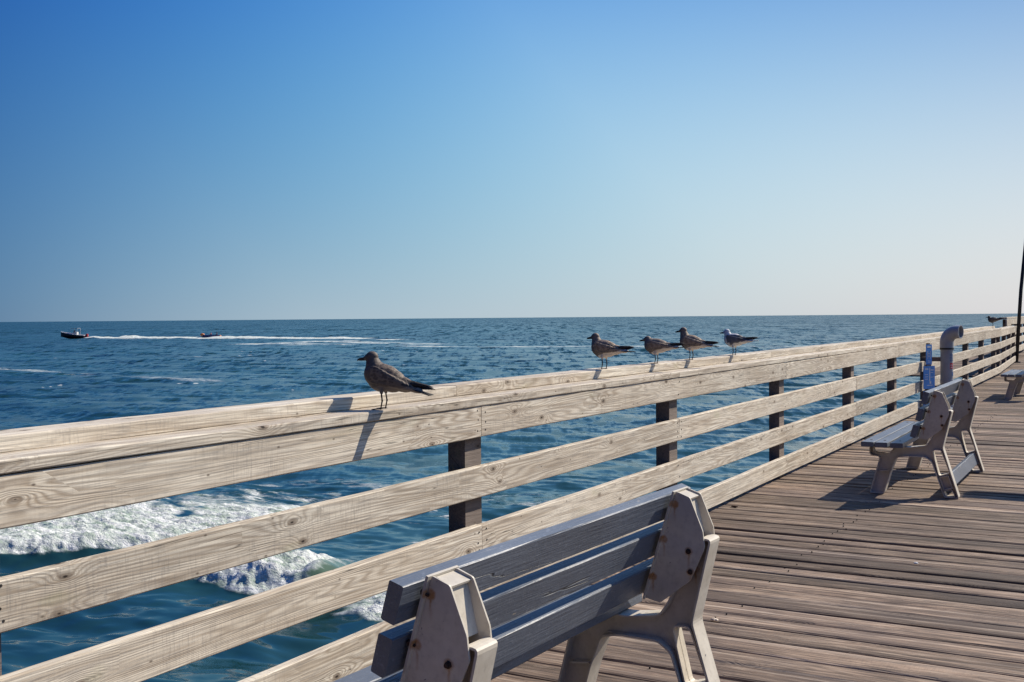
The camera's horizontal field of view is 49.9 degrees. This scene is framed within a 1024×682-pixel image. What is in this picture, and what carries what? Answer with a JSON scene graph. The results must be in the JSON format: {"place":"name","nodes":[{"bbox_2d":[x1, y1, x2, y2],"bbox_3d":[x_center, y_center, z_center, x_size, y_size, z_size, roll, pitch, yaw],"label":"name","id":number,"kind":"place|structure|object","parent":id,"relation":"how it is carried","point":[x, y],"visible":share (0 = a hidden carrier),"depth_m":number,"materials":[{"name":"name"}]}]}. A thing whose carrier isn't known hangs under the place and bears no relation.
{"place":"outdoors","nodes":[
{"label":"outdoors","id":0,"kind":"place"},
{"bbox_2d":[0,313,1023,681],"bbox_3d":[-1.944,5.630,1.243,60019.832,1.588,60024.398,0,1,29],"label":"sea","id":1,"kind":"structure","parent":0,"point":[104,369],"depth_m":79.32,"materials":[{"name":"liquid"}]},
{"bbox_2d":[61,328,88,338],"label":"motor boat","id":2,"kind":"object","parent":1,"relation":"on","point":[74,335],"visible":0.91,"depth_m":374.89,"materials":[{"name":"grey plastic"}]},
{"bbox_2d":[200,333,220,336],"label":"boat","id":3,"kind":"object","parent":1,"relation":"on","point":[202,334],"visible":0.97,"depth_m":351.92,"materials":[{"name":"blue plastic"}]},
{"bbox_2d":[0,0,1023,321],"label":"sky","id":4,"kind":"structure","parent":0,"point":[161,160],"materials":[{"name":"blue"}]},
{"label":"pier joists","id":5,"kind":"structure","parent":0,"visible":0},
{"bbox_2d":[491,347,1023,681],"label":"pier deck","id":6,"kind":"structure","parent":5,"relation":"on","point":[818,575],"depth_m":5.75,"materials":[{"name":"brown wood"}]},
{"bbox_2d":[0,326,1000,681],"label":"railing","id":7,"kind":"object","parent":6,"relation":"on","point":[58,470],"visible":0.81,"depth_m":4.17,"materials":[{"name":"grey wood"}]},
{"bbox_2d":[357,351,434,409],"bbox_3d":[-0.455,0.154,4.326,0.329,0.229,0.102,0,1,15],"label":"gull","id":8,"kind":"object","parent":7,"relation":"on","point":[380,376],"visible":1,"depth_m":4.30,"materials":[{"name":"grey"}]},
{"bbox_2d":[587,333,634,368],"bbox_3d":[0.578,0.060,6.446,0.333,0.214,0.095,0,2,37],"label":"gull","id":9,"kind":"object","parent":7,"relation":"on","point":[602,349],"visible":1,"depth_m":6.43,"materials":[{"name":"grey"}]},
{"bbox_2d":[639,336,684,363],"bbox_3d":[0.977,0.058,7.160,0.317,0.181,0.091,0,1,27],"label":"gull","id":10,"kind":"object","parent":7,"relation":"on","point":[654,346],"visible":1,"depth_m":7.14,"materials":[{"name":"grey"}]},
{"bbox_2d":[675,327,718,359],"bbox_3d":[1.299,0.018,7.717,0.338,0.231,0.097,0,1,34],"label":"gull","id":11,"kind":"object","parent":7,"relation":"on","point":[692,342],"visible":0.97,"depth_m":7.71,"materials":[{"name":"grey"}]},
{"bbox_2d":[720,329,758,354],"bbox_3d":[1.765,0.009,8.554,0.327,0.205,0.090,0,2,37],"label":"gull","id":12,"kind":"object","parent":7,"relation":"on","point":[732,340],"visible":1,"depth_m":8.54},
{"bbox_2d":[923,364,934,389],"bbox_3d":[5.740,0.501,15.171,0.250,0.355,0.028,-1,1,-34],"label":"sign","id":13,"kind":"object","parent":7,"relation":"attached to","point":[928,376],"visible":0.96,"depth_m":15.15,"materials":[{"name":"blue"}]},
{"bbox_2d":[926,343,931,364],"bbox_3d":[5.744,0.188,15.191,0.130,0.320,0.028,-1,1,-33],"label":"sign","id":14,"kind":"object","parent":7,"relation":"attached to","point":[928,353],"visible":1,"depth_m":15.18,"materials":[{"name":"blue"}]},
{"bbox_2d":[986,316,1003,325],"bbox_3d":[10.641,-0.442,24.249,0.384,0.227,0.096,0,1,29],"label":"gull","id":15,"kind":"object","parent":7,"relation":"on","point":[992,319],"visible":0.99,"depth_m":24.23,"materials":[{"name":"grey"}]},
{"bbox_2d":[333,483,719,681],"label":"bench","id":16,"kind":"object","parent":6,"relation":"on","point":[460,627],"visible":1,"depth_m":3.14,"materials":[{"name":"wood"}]},
{"bbox_2d":[861,379,983,498],"bbox_3d":[3.393,0.747,8.983,0.680,0.799,1.829,0,1,29],"label":"bench","id":17,"kind":"object","parent":6,"relation":"on","point":[938,414],"visible":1,"depth_m":8.41,"materials":[{"name":"plastic"}]},
{"bbox_2d":[921,325,963,407],"bbox_3d":[6.035,0.382,15.454,0.543,1.207,0.199,1,2,42],"label":"recycling pipe","id":18,"kind":"object","parent":6,"relation":"on","point":[949,335],"visible":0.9,"depth_m":15.33,"materials":[{"name":"grey plastic"}]},
{"bbox_2d":[996,326,1016,373],"bbox_3d":[12.428,0.388,27.732,0.206,1.465,7.197,0,1,27],"label":"railing","id":19,"kind":"object","parent":6,"relation":"attached to","point":[1009,342],"visible":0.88,"depth_m":27.02,"materials":[{"name":"brown wood"}]},
{"bbox_2d":[999,316,1023,351],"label":"railing","id":20,"kind":"object","parent":6,"relation":"attached to","point":[1008,321],"visible":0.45,"depth_m":36.71,"materials":[{"name":"white wood"}]},
{"bbox_2d":[1001,370,1023,399],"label":"bench","id":21,"kind":"object","parent":6,"relation":"on","point":[1015,386],"visible":1,"depth_m":17.44,"materials":[{"name":"wood"}]},
{"bbox_2d":[1011,246,1023,362],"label":"pole","id":22,"kind":"object","parent":6,"relation":"on","point":[1018,324],"visible":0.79,"depth_m":30.43,"materials":[{"name":"black metal"}]}
]}

